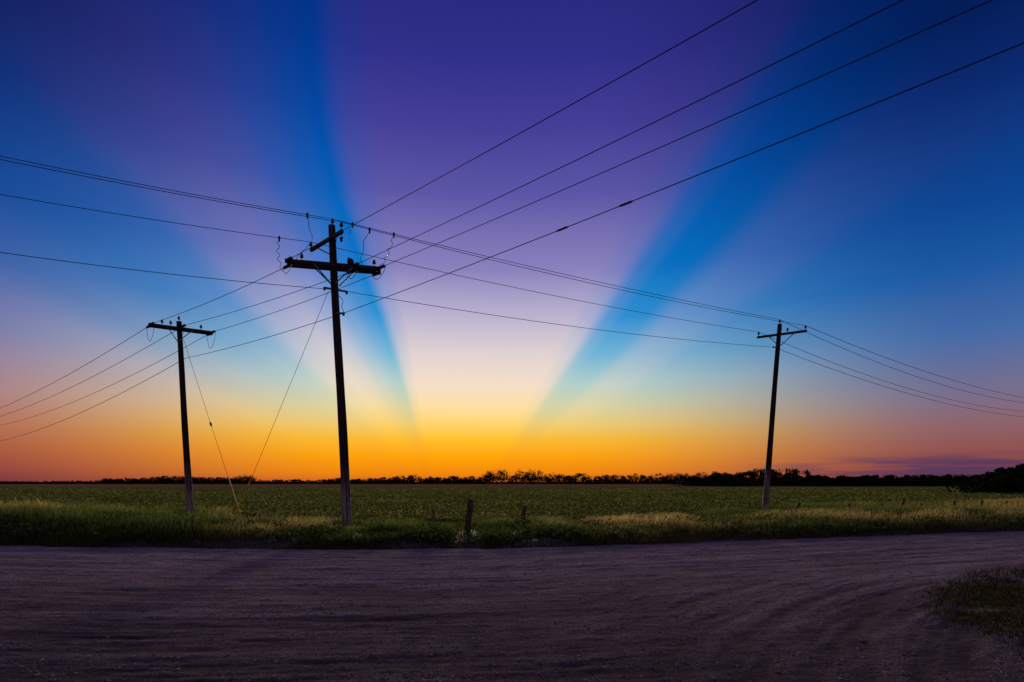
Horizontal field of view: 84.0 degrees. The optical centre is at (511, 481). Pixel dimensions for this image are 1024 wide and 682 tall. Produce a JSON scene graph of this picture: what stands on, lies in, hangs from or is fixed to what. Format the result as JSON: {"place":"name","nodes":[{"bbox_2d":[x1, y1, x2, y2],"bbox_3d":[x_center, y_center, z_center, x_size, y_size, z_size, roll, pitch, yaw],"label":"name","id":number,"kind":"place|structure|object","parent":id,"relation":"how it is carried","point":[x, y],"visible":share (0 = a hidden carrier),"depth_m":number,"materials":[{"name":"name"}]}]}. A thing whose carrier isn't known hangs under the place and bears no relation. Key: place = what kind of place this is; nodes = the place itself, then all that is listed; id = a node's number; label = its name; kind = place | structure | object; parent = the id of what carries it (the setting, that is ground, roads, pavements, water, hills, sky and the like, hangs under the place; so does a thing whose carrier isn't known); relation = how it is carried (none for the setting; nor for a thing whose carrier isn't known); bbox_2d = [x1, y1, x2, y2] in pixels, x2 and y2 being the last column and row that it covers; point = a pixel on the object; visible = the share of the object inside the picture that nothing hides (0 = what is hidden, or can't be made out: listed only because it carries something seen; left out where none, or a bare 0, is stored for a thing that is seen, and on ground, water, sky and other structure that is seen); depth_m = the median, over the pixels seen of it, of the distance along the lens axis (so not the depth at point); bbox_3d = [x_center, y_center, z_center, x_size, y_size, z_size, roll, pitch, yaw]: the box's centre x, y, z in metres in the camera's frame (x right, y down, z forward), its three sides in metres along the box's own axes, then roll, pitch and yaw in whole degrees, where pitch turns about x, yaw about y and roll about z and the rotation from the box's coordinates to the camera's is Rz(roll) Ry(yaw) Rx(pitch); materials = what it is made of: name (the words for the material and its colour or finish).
{"place":"outdoors","nodes":[
{"label":"outdoors","id":0,"kind":"place"},
{"bbox_2d":[260,482,664,483],"bbox_3d":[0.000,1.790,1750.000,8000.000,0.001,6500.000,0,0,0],"label":"ground","id":1,"kind":"structure","parent":0,"point":[509,483],"depth_m":1269.91,"materials":[{"name":"soil"}]},
{"bbox_2d":[0,484,958,523],"bbox_3d":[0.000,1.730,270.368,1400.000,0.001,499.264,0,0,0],"label":"crop field","id":2,"kind":"structure","parent":0,"point":[557,486],"depth_m":204.96,"materials":[{"name":"green plant"}]},
{"bbox_2d":[0,469,739,483],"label":"distant tree line","id":3,"kind":"object","parent":2,"relation":"on","point":[555,479],"visible":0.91,"depth_m":412.59,"materials":[{"name":"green plant"}]},
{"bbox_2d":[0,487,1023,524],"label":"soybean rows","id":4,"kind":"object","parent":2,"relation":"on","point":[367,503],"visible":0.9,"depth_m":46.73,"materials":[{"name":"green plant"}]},
{"bbox_2d":[666,468,987,485],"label":"distant tree line","id":5,"kind":"object","parent":2,"relation":"on","point":[794,478],"visible":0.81,"depth_m":217.85,"materials":[{"name":"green plant"}]},
{"bbox_2d":[939,463,1023,492],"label":"shrub thicket","id":6,"kind":"object","parent":2,"relation":"on","point":[1009,479],"visible":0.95,"depth_m":72.61,"materials":[{"name":"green plant"}]},
{"bbox_2d":[0,531,1023,681],"bbox_3d":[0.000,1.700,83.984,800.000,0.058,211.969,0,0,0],"label":"gravel road","id":7,"kind":"structure","parent":0,"point":[957,641],"depth_m":7.36,"materials":[{"name":"grey gravel"}]},
{"bbox_2d":[0,0,1023,481],"label":"sky","id":8,"kind":"structure","parent":0,"point":[892,228],"materials":[{"name":"blue"}]},
{"bbox_2d":[0,496,1023,549],"bbox_3d":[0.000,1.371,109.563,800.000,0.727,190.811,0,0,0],"label":"grass verge","id":9,"kind":"object","parent":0,"point":[404,545],"depth_m":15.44,"materials":[{"name":"plant"}]},
{"bbox_2d":[146,316,215,513],"bbox_3d":[-15.920,-2.873,27.400,2.835,10.207,1.184,0,0,-36],"label":"utility pole","id":10,"kind":"object","parent":9,"relation":"on","point":[179,328],"visible":0.98,"depth_m":27.29,"materials":[{"name":"brown wood"}]},
{"bbox_2d":[183,339,241,516],"bbox_3d":[-13.841,-2.371,26.247,4.401,8.930,0.100,0,0,29],"label":"guy wire","id":11,"kind":"object","parent":9,"relation":"on","point":[217,444],"visible":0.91,"depth_m":25.93,"materials":[{"name":"metal"}]},
{"bbox_2d":[236,291,328,513],"bbox_3d":[-9.461,-2.412,22.803,8.234,8.598,0.048,0,0,43],"label":"guy wire","id":12,"kind":"object","parent":9,"relation":"on","point":[275,419],"visible":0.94,"depth_m":23.02,"materials":[{"name":"metal"}]},
{"bbox_2d":[276,213,394,526],"bbox_3d":[-6.360,-3.544,20.101,4.060,11.486,2.021,0,0,0],"label":"utility pole","id":13,"kind":"object","parent":9,"relation":"on","point":[334,267],"visible":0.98,"depth_m":19.88,"materials":[{"name":"brown wood"}]},
{"bbox_2d":[0,0,1023,440],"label":"power lines","id":14,"kind":"object","parent":13,"relation":"attached to","point":[520,208],"visible":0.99,"depth_m":16.82,"materials":[{"name":"metal"}]},
{"bbox_2d":[465,499,472,528],"bbox_3d":[-1.446,1.246,18.700,0.343,1.396,0.219,0,0,0],"label":"fence post","id":15,"kind":"object","parent":9,"relation":"on","point":[468,517],"visible":0.79,"depth_m":18.61,"materials":[{"name":"brown wood"}]},
{"bbox_2d":[521,505,526,524],"bbox_3d":[0.393,1.370,20.000,0.251,1.082,0.172,0,0,0],"label":"fence post","id":16,"kind":"object","parent":9,"relation":"on","point":[523,513],"visible":0.56,"depth_m":19.94,"materials":[{"name":"brown wood"}]},
{"bbox_2d":[437,502,987,519],"bbox_3d":[12.462,1.168,26.117,32.817,0.901,2.039,0,0,-25],"label":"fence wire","id":17,"kind":"object","parent":9,"relation":"on","point":[665,510],"visible":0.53,"depth_m":20.91,"materials":[{"name":"grey metal"}]},
{"bbox_2d":[757,320,806,509],"bbox_3d":[14.763,-3.375,31.173,2.502,11.222,0.880,0,0,27],"label":"utility pole","id":18,"kind":"object","parent":9,"relation":"on","point":[766,492],"visible":0.97,"depth_m":31.38,"materials":[{"name":"brown wood"}]},
{"bbox_2d":[912,563,1023,659],"bbox_3d":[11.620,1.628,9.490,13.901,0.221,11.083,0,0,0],"label":"corner grass","id":19,"kind":"structure","parent":0,"point":[991,586],"depth_m":7.97,"materials":[{"name":"green plant"}]}
]}

